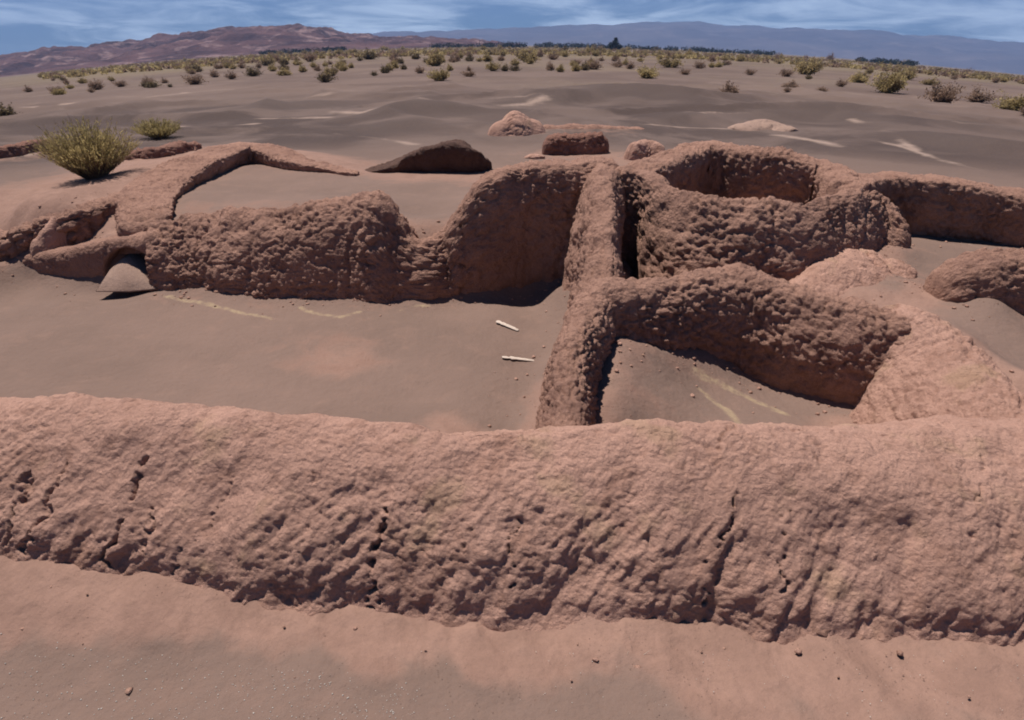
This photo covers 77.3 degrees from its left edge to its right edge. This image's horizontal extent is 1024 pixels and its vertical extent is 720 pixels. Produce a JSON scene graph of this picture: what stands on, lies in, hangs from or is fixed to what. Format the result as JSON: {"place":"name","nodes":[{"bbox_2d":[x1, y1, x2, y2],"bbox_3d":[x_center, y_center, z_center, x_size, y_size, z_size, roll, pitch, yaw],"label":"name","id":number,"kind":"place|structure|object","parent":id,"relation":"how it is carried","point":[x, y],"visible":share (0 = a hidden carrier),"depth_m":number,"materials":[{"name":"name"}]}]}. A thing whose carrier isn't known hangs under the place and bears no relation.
{"place":"outdoors","nodes":[
{"label":"outdoors","id":0,"kind":"place"},
{"bbox_2d":[0,23,518,76],"bbox_3d":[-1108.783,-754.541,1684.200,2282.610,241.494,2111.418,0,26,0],"label":"hills","id":1,"kind":"structure","parent":0,"point":[227,41],"depth_m":1303.61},
{"bbox_2d":[0,45,1023,719],"bbox_3d":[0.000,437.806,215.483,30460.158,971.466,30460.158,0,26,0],"label":"ground","id":2,"kind":"structure","parent":0,"point":[440,363],"depth_m":8.75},
{"bbox_2d":[0,102,19,115],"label":"desert shrub","id":3,"kind":"object","parent":2,"relation":"on","point":[5,112],"visible":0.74,"depth_m":35.81,"materials":[{"name":"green plant"}]},
{"bbox_2d":[0,139,55,157],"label":"wall remnant","id":4,"kind":"object","parent":2,"relation":"on","point":[14,150],"depth_m":20.57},
{"bbox_2d":[23,85,32,91],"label":"desert shrub","id":5,"kind":"object","parent":2,"relation":"on","point":[28,89],"visible":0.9,"depth_m":83.51,"materials":[{"name":"brown plant"}]},
{"bbox_2d":[30,216,70,255],"bbox_3d":[-9.072,-2.290,12.560,0.541,0.977,0.775,15,30,27],"label":"wall stub","id":6,"kind":"object","parent":2,"relation":"on","point":[48,237],"depth_m":12.38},
{"bbox_2d":[47,83,66,94],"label":"desert shrub","id":7,"kind":"object","parent":2,"relation":"on","point":[50,89],"visible":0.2,"depth_m":66.23,"materials":[{"name":"green plant"}]},
{"bbox_2d":[50,86,66,94],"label":"desert shrub","id":8,"kind":"object","parent":2,"relation":"on","point":[60,92],"visible":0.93,"depth_m":65.36,"materials":[{"name":"green plant"}]},
{"bbox_2d":[0,191,123,261],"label":"adobe wall","id":9,"kind":"structure","parent":2,"relation":"on","point":[84,221],"depth_m":12.67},
{"bbox_2d":[76,77,88,83],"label":"desert shrub","id":10,"kind":"object","parent":2,"relation":"on","point":[82,80],"visible":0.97,"depth_m":106.85,"materials":[{"name":"green plant"}]},
{"bbox_2d":[26,116,142,179],"bbox_3d":[-10.121,-5.063,15.212,2.380,1.514,2.514,0,26,0],"label":"green bush","id":11,"kind":"object","parent":2,"relation":"on","point":[88,157],"visible":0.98,"depth_m":15.02,"materials":[{"name":"green plant"}]},
{"bbox_2d":[16,229,174,277],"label":"adobe wall","id":12,"kind":"structure","parent":2,"relation":"on","point":[93,258],"depth_m":11.95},
{"bbox_2d":[85,79,105,89],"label":"desert shrub","id":13,"kind":"object","parent":2,"relation":"on","point":[96,85],"visible":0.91,"depth_m":71.89,"materials":[{"name":"brown plant"}]},
{"bbox_2d":[111,79,127,86],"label":"desert shrub","id":14,"kind":"object","parent":2,"relation":"on","point":[121,83],"visible":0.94,"depth_m":76.00,"materials":[{"name":"brown plant"}]},
{"bbox_2d":[96,254,157,291],"bbox_3d":[-6.937,-1.631,11.780,1.103,0.485,0.878,0,26,0],"label":"stone slab","id":15,"kind":"object","parent":2,"relation":"on","point":[128,273],"depth_m":11.58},
{"bbox_2d":[144,79,161,87],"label":"desert shrub","id":16,"kind":"object","parent":2,"relation":"on","point":[151,85],"visible":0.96,"depth_m":67.88,"materials":[{"name":"green plant"}]},
{"bbox_2d":[127,116,182,138],"bbox_3d":[-13.542,-8.837,24.360,1.932,0.823,2.074,-16,30,-29],"label":"green bush","id":17,"kind":"object","parent":2,"relation":"on","point":[153,129],"visible":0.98,"depth_m":24.14,"materials":[{"name":"green plant"}]},
{"bbox_2d":[123,140,201,159],"bbox_3d":[-10.910,-6.549,20.269,1.290,0.628,2.955,12,29,24],"label":"wall remnant","id":18,"kind":"object","parent":2,"relation":"on","point":[173,148],"depth_m":19.68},
{"bbox_2d":[180,70,208,84],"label":"desert shrub","id":19,"kind":"object","parent":2,"relation":"on","point":[195,80],"visible":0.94,"depth_m":71.73,"materials":[{"name":"brown plant"}]},
{"bbox_2d":[186,63,202,71],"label":"desert shrub","id":20,"kind":"object","parent":2,"relation":"on","point":[196,68],"visible":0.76,"depth_m":127.22,"materials":[{"name":"green plant"}]},
{"bbox_2d":[209,69,219,76],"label":"desert shrub","id":21,"kind":"object","parent":2,"relation":"on","point":[213,74],"visible":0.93,"depth_m":91.50,"materials":[{"name":"brown plant"}]},
{"bbox_2d":[223,69,238,78],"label":"desert shrub","id":22,"kind":"object","parent":2,"relation":"on","point":[231,76],"visible":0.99,"depth_m":81.03,"materials":[{"name":"brown plant"}]},
{"bbox_2d":[114,142,358,253],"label":"adobe wall","id":23,"kind":"structure","parent":2,"relation":"on","point":[144,200],"depth_m":15.36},
{"bbox_2d":[242,66,263,76],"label":"desert shrub","id":24,"kind":"object","parent":2,"relation":"on","point":[252,72],"visible":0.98,"depth_m":88.07,"materials":[{"name":"green plant"}]},
{"bbox_2d":[259,56,275,65],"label":"desert shrub","id":25,"kind":"object","parent":2,"relation":"on","point":[265,63],"visible":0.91,"depth_m":147.27,"materials":[{"name":"green plant"}]},
{"bbox_2d":[267,62,277,71],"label":"desert shrub","id":26,"kind":"object","parent":2,"relation":"on","point":[271,67],"visible":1,"depth_m":107.47,"materials":[{"name":"green plant"}]},
{"bbox_2d":[277,62,289,70],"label":"desert shrub","id":27,"kind":"object","parent":2,"relation":"on","point":[284,66],"visible":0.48,"depth_m":104.63,"materials":[{"name":"green plant"}]},
{"bbox_2d":[279,58,288,64],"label":"desert shrub","id":28,"kind":"object","parent":2,"relation":"on","point":[284,60],"visible":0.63,"depth_m":148.11,"materials":[{"name":"green plant"}]},
{"bbox_2d":[276,67,292,75],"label":"desert shrub","id":29,"kind":"object","parent":2,"relation":"on","point":[283,72],"visible":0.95,"depth_m":86.51,"materials":[{"name":"green plant"}]},
{"bbox_2d":[292,58,303,64],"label":"desert shrub","id":30,"kind":"object","parent":2,"relation":"on","point":[296,62],"visible":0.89,"depth_m":140.57,"materials":[{"name":"green plant"}]},
{"bbox_2d":[298,64,307,71],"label":"desert shrub","id":31,"kind":"object","parent":2,"relation":"on","point":[301,68],"visible":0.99,"depth_m":95.68,"materials":[{"name":"green plant"}]},
{"bbox_2d":[300,51,317,61],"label":"desert shrub","id":32,"kind":"object","parent":2,"relation":"on","point":[309,57],"visible":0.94,"depth_m":170.91,"materials":[{"name":"green plant"}]},
{"bbox_2d":[315,68,338,81],"bbox_3d":[-18.785,-28.703,64.472,2.555,1.539,1.855,-12,29,-23],"label":"desert shrub","id":33,"kind":"object","parent":2,"relation":"on","point":[325,77],"visible":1,"depth_m":64.54,"materials":[{"name":"green plant"}]},
{"bbox_2d":[321,63,339,75],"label":"desert shrub","id":34,"kind":"object","parent":2,"relation":"on","point":[333,69],"visible":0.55,"depth_m":79.62,"materials":[{"name":"green plant"}]},
{"bbox_2d":[333,58,346,67],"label":"desert shrub","id":35,"kind":"object","parent":2,"relation":"on","point":[339,63],"visible":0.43,"depth_m":103.51,"materials":[{"name":"green plant"}]},
{"bbox_2d":[339,60,349,70],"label":"desert shrub","id":36,"kind":"object","parent":2,"relation":"on","point":[343,68],"visible":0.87,"depth_m":92.83,"materials":[{"name":"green plant"}]},
{"bbox_2d":[360,48,380,59],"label":"desert shrub","id":37,"kind":"object","parent":2,"relation":"on","point":[370,56],"visible":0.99,"depth_m":169.45,"materials":[{"name":"green plant"}]},
{"bbox_2d":[145,155,618,302],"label":"adobe wall","id":38,"kind":"structure","parent":2,"relation":"on","point":[506,226],"depth_m":11.06,"materials":[{"name":"soil"}]},
{"bbox_2d":[379,63,392,72],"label":"desert shrub","id":39,"kind":"object","parent":2,"relation":"on","point":[385,69],"visible":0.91,"depth_m":83.24,"materials":[{"name":"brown plant"}]},
{"bbox_2d":[411,51,420,58],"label":"desert shrub","id":40,"kind":"object","parent":2,"relation":"on","point":[415,55],"visible":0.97,"depth_m":156.38,"materials":[{"name":"green plant"}]},
{"bbox_2d":[413,64,425,72],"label":"desert shrub","id":41,"kind":"object","parent":2,"relation":"on","point":[419,70],"visible":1,"depth_m":81.32,"materials":[{"name":"green plant"}]},
{"bbox_2d":[365,139,491,172],"bbox_3d":[-2.371,-5.596,17.970,3.617,1.110,1.172,0,26,0],"label":"wall remnant","id":42,"kind":"object","parent":2,"relation":"on","point":[454,156],"depth_m":17.63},
{"bbox_2d":[424,48,443,65],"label":"desert shrub","id":43,"kind":"object","parent":2,"relation":"on","point":[434,59],"visible":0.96,"depth_m":107.68,"materials":[{"name":"green plant"}]},
{"bbox_2d":[424,64,449,80],"bbox_3d":[-7.534,-28.833,64.281,2.735,1.708,1.870,-10,28,-19],"label":"desert shrub","id":44,"kind":"object","parent":2,"relation":"on","point":[441,75],"visible":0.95,"depth_m":64.05,"materials":[{"name":"green plant"}]},
{"bbox_2d":[459,68,475,76],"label":"desert shrub","id":45,"kind":"object","parent":2,"relation":"on","point":[470,73],"visible":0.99,"depth_m":67.69,"materials":[{"name":"brown plant"}]},
{"bbox_2d":[464,52,474,60],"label":"desert shrub","id":46,"kind":"object","parent":2,"relation":"on","point":[468,58],"visible":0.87,"depth_m":137.72,"materials":[{"name":"green plant"}]},
{"bbox_2d":[483,52,491,61],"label":"desert shrub","id":47,"kind":"object","parent":2,"relation":"on","point":[487,57],"visible":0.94,"depth_m":130.97,"materials":[{"name":"green plant"}]},
{"bbox_2d":[485,59,501,70],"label":"desert shrub","id":48,"kind":"object","parent":2,"relation":"on","point":[490,66],"visible":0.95,"depth_m":85.81,"materials":[{"name":"green plant"}]},
{"bbox_2d":[501,61,509,70],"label":"desert shrub","id":49,"kind":"object","parent":2,"relation":"on","point":[504,68],"visible":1,"depth_m":85.79,"materials":[{"name":"brown plant"}]},
{"bbox_2d":[496,320,518,330],"bbox_3d":[-0.076,-0.548,10.211,0.414,0.086,0.104,16,30,29],"label":"bleached stick","id":50,"kind":"object","parent":2,"relation":"on","point":[506,325],"visible":1,"depth_m":10.20,"materials":[{"name":"beige wood"}]},
{"bbox_2d":[0,392,1023,646],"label":"adobe wall","id":51,"kind":"structure","parent":2,"relation":"on","point":[784,532],"depth_m":5.04,"materials":[{"name":"soil"}]},
{"bbox_2d":[0,633,1023,719],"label":"gravel grains","id":52,"kind":"object","parent":2,"relation":"on","point":[295,688],"visible":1,"depth_m":4.39},
{"bbox_2d":[508,64,521,70],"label":"desert shrub","id":53,"kind":"object","parent":2,"relation":"on","point":[515,68],"visible":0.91,"depth_m":86.23,"materials":[{"name":"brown plant"}]},
{"bbox_2d":[7,192,1022,697],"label":"mud crumbs","id":54,"kind":"object","parent":2,"relation":"on","point":[797,650],"visible":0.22,"depth_m":7.94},
{"bbox_2d":[509,57,521,64],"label":"desert shrub","id":55,"kind":"object","parent":2,"relation":"on","point":[514,62],"visible":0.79,"depth_m":106.27,"materials":[{"name":"green plant"}]},
{"bbox_2d":[487,110,545,135],"bbox_3d":[0.163,-9.164,25.044,2.383,1.147,1.905,-12,29,-23],"label":"adobe mound","id":56,"kind":"object","parent":2,"relation":"on","point":[514,123],"visible":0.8,"depth_m":24.48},
{"bbox_2d":[502,356,533,360],"bbox_3d":[0.088,-0.018,9.217,0.469,0.116,0.109,-4,27,-9],"label":"bleached stick","id":57,"kind":"object","parent":2,"relation":"on","point":[514,358],"visible":1,"depth_m":9.20,"materials":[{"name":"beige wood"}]},
{"bbox_2d":[514,47,540,62],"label":"desert shrub","id":58,"kind":"object","parent":2,"relation":"on","point":[524,56],"visible":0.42,"depth_m":124.27,"materials":[{"name":"green plant"}]},
{"bbox_2d":[525,55,534,63],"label":"desert shrub","id":59,"kind":"object","parent":2,"relation":"on","point":[529,61],"visible":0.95,"depth_m":114.22,"materials":[{"name":"green plant"}]},
{"bbox_2d":[40,46,1023,83],"bbox_3d":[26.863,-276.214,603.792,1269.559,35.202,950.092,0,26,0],"label":"distant scrub","id":60,"kind":"object","parent":2,"relation":"on","point":[255,58],"visible":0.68,"depth_m":233.62,"materials":[{"name":"green plant"}]},
{"bbox_2d":[524,154,544,158],"bbox_3d":[0.694,-6.223,19.678,0.667,0.219,0.409,0,26,0],"label":"mud clod","id":61,"kind":"object","parent":2,"relation":"on","point":[534,156],"visible":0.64,"depth_m":19.57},
{"bbox_2d":[536,48,544,56],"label":"desert shrub","id":62,"kind":"object","parent":2,"relation":"on","point":[540,53],"visible":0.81,"depth_m":188.30,"materials":[{"name":"green plant"}]},
{"bbox_2d":[545,61,554,70],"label":"desert shrub","id":63,"kind":"object","parent":2,"relation":"on","point":[550,67],"visible":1,"depth_m":89.53,"materials":[{"name":"green plant"}]},
{"bbox_2d":[546,50,558,59],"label":"desert shrub","id":64,"kind":"object","parent":2,"relation":"on","point":[555,56],"visible":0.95,"depth_m":151.50,"materials":[{"name":"brown plant"}]},
{"bbox_2d":[555,63,564,71],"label":"desert shrub","id":65,"kind":"object","parent":2,"relation":"on","point":[560,68],"visible":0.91,"depth_m":83.21,"materials":[{"name":"green plant"}]},
{"bbox_2d":[534,289,616,429],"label":"adobe wall","id":66,"kind":"structure","parent":2,"relation":"on","point":[580,352],"depth_m":6.62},
{"bbox_2d":[542,131,608,155],"bbox_3d":[2.056,-6.865,20.657,2.186,0.964,0.980,0,26,0],"label":"wall remnant","id":67,"kind":"object","parent":2,"relation":"on","point":[583,143],"depth_m":20.30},
{"bbox_2d":[570,61,581,71],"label":"desert shrub","id":68,"kind":"object","parent":2,"relation":"on","point":[577,67],"visible":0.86,"depth_m":86.30,"materials":[{"name":"green plant"}]},
{"bbox_2d":[580,60,589,69],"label":"desert shrub","id":69,"kind":"object","parent":2,"relation":"on","point":[584,66],"visible":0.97,"depth_m":93.39,"materials":[{"name":"brown plant"}]},
{"bbox_2d":[258,41,919,65],"bbox_3d":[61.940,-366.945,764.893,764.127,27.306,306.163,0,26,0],"label":"distant woodland","id":70,"kind":"object","parent":2,"relation":"on","point":[706,50],"visible":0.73,"depth_m":810.05,"materials":[{"name":"green plant"}]},
{"bbox_2d":[584,44,597,52],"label":"desert shrub","id":71,"kind":"object","parent":2,"relation":"on","point":[588,50],"visible":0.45,"depth_m":272.78,"materials":[{"name":"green plant"}]},
{"bbox_2d":[558,163,625,335],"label":"adobe wall","id":72,"kind":"structure","parent":2,"relation":"on","point":[594,251],"depth_m":9.49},
{"bbox_2d":[543,123,643,129],"bbox_3d":[2.627,-9.490,26.398,5.609,0.538,1.586,-4,26,-7],"label":"wall remnant","id":73,"kind":"object","parent":2,"relation":"on","point":[575,126],"depth_m":26.13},
{"bbox_2d":[587,57,603,69],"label":"desert shrub","id":74,"kind":"object","parent":2,"relation":"on","point":[594,65],"visible":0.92,"depth_m":95.41,"materials":[{"name":"brown plant"}]},
{"bbox_2d":[607,37,621,49],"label":"tree","id":75,"kind":"object","parent":2,"relation":"on","point":[614,44],"visible":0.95,"depth_m":548.79,"materials":[{"name":"green plant"}]},
{"bbox_2d":[608,57,625,66],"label":"desert shrub","id":76,"kind":"object","parent":2,"relation":"on","point":[618,64],"visible":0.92,"depth_m":107.22,"materials":[{"name":"brown plant"}]},
{"bbox_2d":[625,61,635,68],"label":"desert shrub","id":77,"kind":"object","parent":2,"relation":"on","point":[630,65],"visible":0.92,"depth_m":98.82,"materials":[{"name":"brown plant"}]},
{"bbox_2d":[624,139,664,159],"bbox_3d":[4.042,-6.253,19.428,1.371,0.838,1.002,0,26,0],"label":"wall remnant","id":78,"kind":"object","parent":2,"relation":"on","point":[640,149],"depth_m":19.15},
{"bbox_2d":[637,62,660,78],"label":"desert shrub","id":79,"kind":"object","parent":2,"relation":"on","point":[646,72],"visible":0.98,"depth_m":70.69,"materials":[{"name":"green plant"}]},
{"bbox_2d":[656,54,684,67],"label":"desert shrub","id":80,"kind":"object","parent":2,"relation":"on","point":[669,63],"visible":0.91,"depth_m":108.66,"materials":[{"name":"green plant"}]},
{"bbox_2d":[679,69,690,74],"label":"desert shrub","id":81,"kind":"object","parent":2,"relation":"on","point":[684,72],"visible":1,"depth_m":85.05,"materials":[{"name":"brown plant"}]},
{"bbox_2d":[691,59,705,68],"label":"desert shrub","id":82,"kind":"object","parent":2,"relation":"on","point":[700,65],"visible":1,"depth_m":108.64,"materials":[{"name":"brown plant"}]},
{"bbox_2d":[706,54,716,61],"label":"desert shrub","id":83,"kind":"object","parent":2,"relation":"on","point":[713,58],"visible":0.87,"depth_m":176.06,"materials":[{"name":"brown plant"}]},
{"bbox_2d":[717,80,739,92],"bbox_3d":[15.199,-19.058,44.734,1.888,1.189,1.558,-15,30,-27],"label":"desert shrub","id":84,"kind":"object","parent":2,"relation":"on","point":[731,89],"visible":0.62,"depth_m":44.60,"materials":[{"name":"brown plant"}]},
{"bbox_2d":[734,55,744,61],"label":"desert shrub","id":85,"kind":"object","parent":2,"relation":"on","point":[741,58],"visible":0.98,"depth_m":195.79,"materials":[{"name":"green plant"}]},
{"bbox_2d":[627,140,859,203],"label":"adobe wall","id":86,"kind":"structure","parent":2,"relation":"on","point":[724,169],"depth_m":13.25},
{"bbox_2d":[742,68,755,74],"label":"desert shrub","id":87,"kind":"object","parent":2,"relation":"on","point":[748,72],"visible":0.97,"depth_m":89.59,"materials":[{"name":"brown plant"}]},
{"bbox_2d":[582,262,930,404],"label":"adobe wall","id":88,"kind":"structure","parent":2,"relation":"on","point":[770,330],"depth_m":7.94,"materials":[{"name":"soil"}]},
{"bbox_2d":[727,119,798,131],"bbox_3d":[10.646,-9.997,27.482,3.187,0.621,2.532,0,26,0],"label":"adobe mound","id":89,"kind":"object","parent":2,"relation":"on","point":[759,124],"visible":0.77,"depth_m":26.92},
{"bbox_2d":[615,165,911,280],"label":"adobe wall","id":90,"kind":"structure","parent":2,"relation":"on","point":[670,231],"depth_m":9.96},
{"bbox_2d":[776,65,794,76],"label":"desert shrub","id":91,"kind":"object","parent":2,"relation":"on","point":[785,73],"visible":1,"depth_m":87.83,"materials":[{"name":"brown plant"}]},
{"bbox_2d":[780,79,800,87],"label":"desert shrub","id":92,"kind":"object","parent":2,"relation":"on","point":[792,85],"visible":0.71,"depth_m":61.47,"materials":[{"name":"brown plant"}]},
{"bbox_2d":[791,56,825,74],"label":"desert shrub","id":93,"kind":"object","parent":2,"relation":"on","point":[813,68],"visible":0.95,"depth_m":100.58,"materials":[{"name":"green plant"}]},
{"bbox_2d":[812,627,830,637],"bbox_3d":[2.332,2.042,4.889,0.203,0.145,0.205,-16,30,-29],"label":"mud clod","id":94,"kind":"object","parent":2,"relation":"on","point":[822,633],"visible":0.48,"depth_m":4.81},
{"bbox_2d":[835,78,849,86],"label":"desert shrub","id":95,"kind":"object","parent":2,"relation":"on","point":[841,83],"visible":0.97,"depth_m":66.18,"materials":[{"name":"brown plant"}]},
{"bbox_2d":[789,248,917,295],"bbox_3d":[5.273,-1.296,10.108,1.837,0.701,3.120,21,33,36],"label":"rubble mound","id":96,"kind":"object","parent":2,"relation":"on","point":[842,272],"visible":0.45,"depth_m":9.79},
{"bbox_2d":[846,69,869,82],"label":"desert shrub","id":97,"kind":"object","parent":2,"relation":"on","point":[858,77],"visible":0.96,"depth_m":79.44,"materials":[{"name":"green plant"}]},
{"bbox_2d":[866,61,909,93],"bbox_3d":[34.925,-26.023,59.095,2.626,2.855,3.841,-16,30,-29],"label":"desert shrub","id":98,"kind":"object","parent":2,"relation":"on","point":[896,83],"visible":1,"depth_m":58.69,"materials":[{"name":"green plant"}]},
{"bbox_2d":[898,66,917,79],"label":"desert shrub","id":99,"kind":"object","parent":2,"relation":"on","point":[910,75],"visible":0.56,"depth_m":106.78,"materials":[{"name":"green plant"}]},
{"bbox_2d":[816,171,1023,246],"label":"adobe wall","id":100,"kind":"structure","parent":2,"relation":"on","point":[941,206],"depth_m":12.48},
{"bbox_2d":[919,77,941,84],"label":"desert shrub","id":101,"kind":"object","parent":2,"relation":"on","point":[929,82],"visible":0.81,"depth_m":89.52,"materials":[{"name":"green plant"}]},
{"bbox_2d":[849,303,1023,424],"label":"mound","id":102,"kind":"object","parent":2,"relation":"on","point":[934,364],"depth_m":7.04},
{"bbox_2d":[917,74,965,102],"bbox_3d":[32.448,-20.193,47.900,2.404,2.158,3.327,-11,28,-21],"label":"desert shrub","id":103,"kind":"object","parent":2,"relation":"on","point":[944,95],"visible":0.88,"depth_m":47.80,"materials":[{"name":"brown plant"}]},
{"bbox_2d":[923,247,1023,314],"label":"adobe wall","id":104,"kind":"structure","parent":2,"relation":"on","point":[997,273],"depth_m":8.90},
{"bbox_2d":[960,84,1001,102],"bbox_3d":[39.539,-22.542,54.192,2.406,1.582,2.916,-6,27,-11],"label":"desert shrub","id":105,"kind":"object","parent":2,"relation":"on","point":[976,96],"visible":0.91,"depth_m":53.88,"materials":[{"name":"brown plant"}]},
{"bbox_2d":[991,77,1001,82],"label":"desert shrub","id":106,"kind":"object","parent":2,"relation":"on","point":[995,80],"visible":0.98,"depth_m":142.70,"materials":[{"name":"brown plant"}]},
{"bbox_2d":[992,89,1023,110],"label":"desert shrub","id":107,"kind":"object","parent":2,"relation":"on","point":[1013,104],"visible":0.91,"depth_m":41.11,"materials":[{"name":"green plant"}]},
{"bbox_2d":[0,0,1023,54],"label":"sky","id":108,"kind":"structure","parent":0,"point":[25,25],"materials":[{"name":"blue"}]},
{"bbox_2d":[357,21,1023,74],"bbox_3d":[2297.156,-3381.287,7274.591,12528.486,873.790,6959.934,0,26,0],"label":"mountains","id":109,"kind":"structure","parent":0,"point":[964,53],"depth_m":6422.43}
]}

